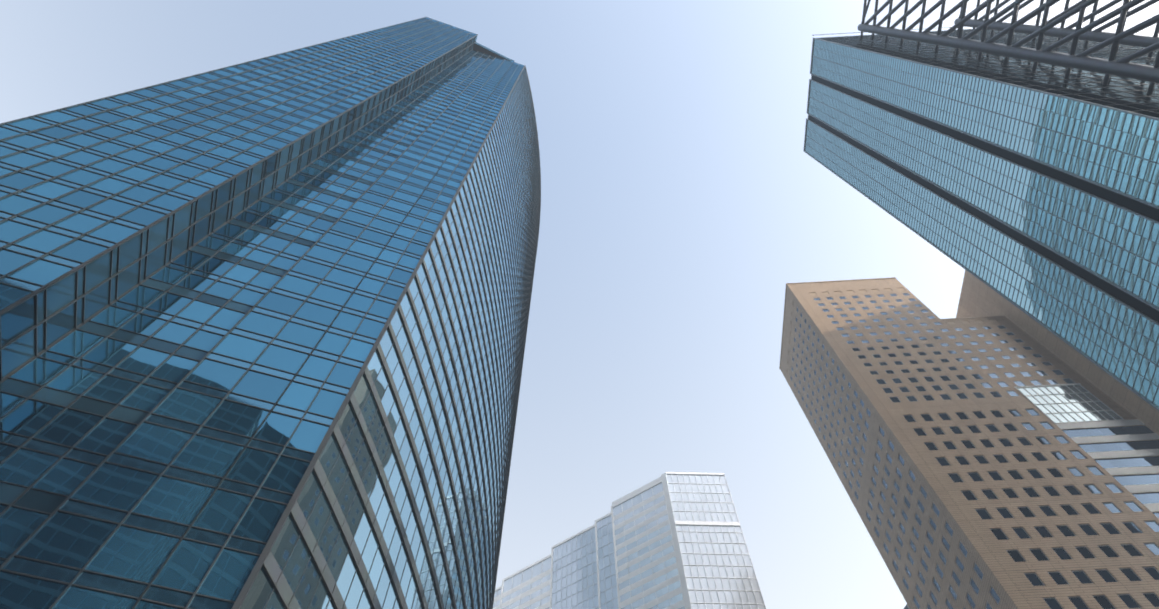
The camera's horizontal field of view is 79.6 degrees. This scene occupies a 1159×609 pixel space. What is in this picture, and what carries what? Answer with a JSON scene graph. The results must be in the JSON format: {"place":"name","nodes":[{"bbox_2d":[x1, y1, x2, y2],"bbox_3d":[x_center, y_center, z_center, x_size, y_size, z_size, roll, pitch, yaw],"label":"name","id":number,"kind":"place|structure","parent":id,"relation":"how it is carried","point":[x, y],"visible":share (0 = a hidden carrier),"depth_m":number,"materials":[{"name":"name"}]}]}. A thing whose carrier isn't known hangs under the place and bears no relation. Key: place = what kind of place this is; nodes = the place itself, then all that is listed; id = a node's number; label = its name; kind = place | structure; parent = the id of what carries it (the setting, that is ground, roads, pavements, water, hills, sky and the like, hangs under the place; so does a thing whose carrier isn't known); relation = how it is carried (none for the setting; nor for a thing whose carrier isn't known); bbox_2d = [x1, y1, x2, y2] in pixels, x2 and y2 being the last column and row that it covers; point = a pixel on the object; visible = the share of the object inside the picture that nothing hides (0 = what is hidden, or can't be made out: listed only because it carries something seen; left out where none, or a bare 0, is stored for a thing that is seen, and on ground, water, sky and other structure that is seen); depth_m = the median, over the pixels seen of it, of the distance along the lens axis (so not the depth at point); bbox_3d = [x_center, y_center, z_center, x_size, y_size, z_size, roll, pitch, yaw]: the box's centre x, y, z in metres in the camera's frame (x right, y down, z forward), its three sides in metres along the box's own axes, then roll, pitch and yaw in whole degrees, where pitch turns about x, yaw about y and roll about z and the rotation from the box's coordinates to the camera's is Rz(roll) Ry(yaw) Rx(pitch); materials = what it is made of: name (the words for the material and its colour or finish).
{"place":"outdoors","nodes":[
{"label":"outdoors","id":0,"kind":"place"},
{"bbox_2d":[0,17,540,608],"bbox_3d":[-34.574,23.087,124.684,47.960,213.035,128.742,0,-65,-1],"label":"skyscraper","id":1,"kind":"structure","parent":0,"point":[262,331],"depth_m":46.10,"materials":[{"name":"glass"}]},
{"bbox_2d":[0,0,1158,608],"label":"sky","id":2,"kind":"structure","parent":0,"point":[682,197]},
{"bbox_2d":[779,270,1158,608],"bbox_3d":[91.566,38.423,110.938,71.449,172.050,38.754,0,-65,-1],"label":"high-rise building","id":3,"kind":"structure","parent":0,"point":[987,447],"depth_m":123.45,"materials":[{"name":"beige concrete"}]},
{"label":"ground","id":4,"kind":"structure","parent":0,"visible":0},
{"bbox_2d":[493,472,765,608],"bbox_3d":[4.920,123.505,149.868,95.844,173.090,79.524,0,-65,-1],"label":"pale glass block","id":5,"kind":"structure","parent":4,"relation":"on","point":[670,540],"depth_m":193.26,"materials":[{"name":"white glass"}]},
{"bbox_2d":[803,0,1158,410],"bbox_3d":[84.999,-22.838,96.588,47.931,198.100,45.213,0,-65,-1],"label":"skyscraper","id":6,"kind":"structure","parent":4,"relation":"on","point":[1014,162],"depth_m":102.08,"materials":[{"name":"blue glass"}]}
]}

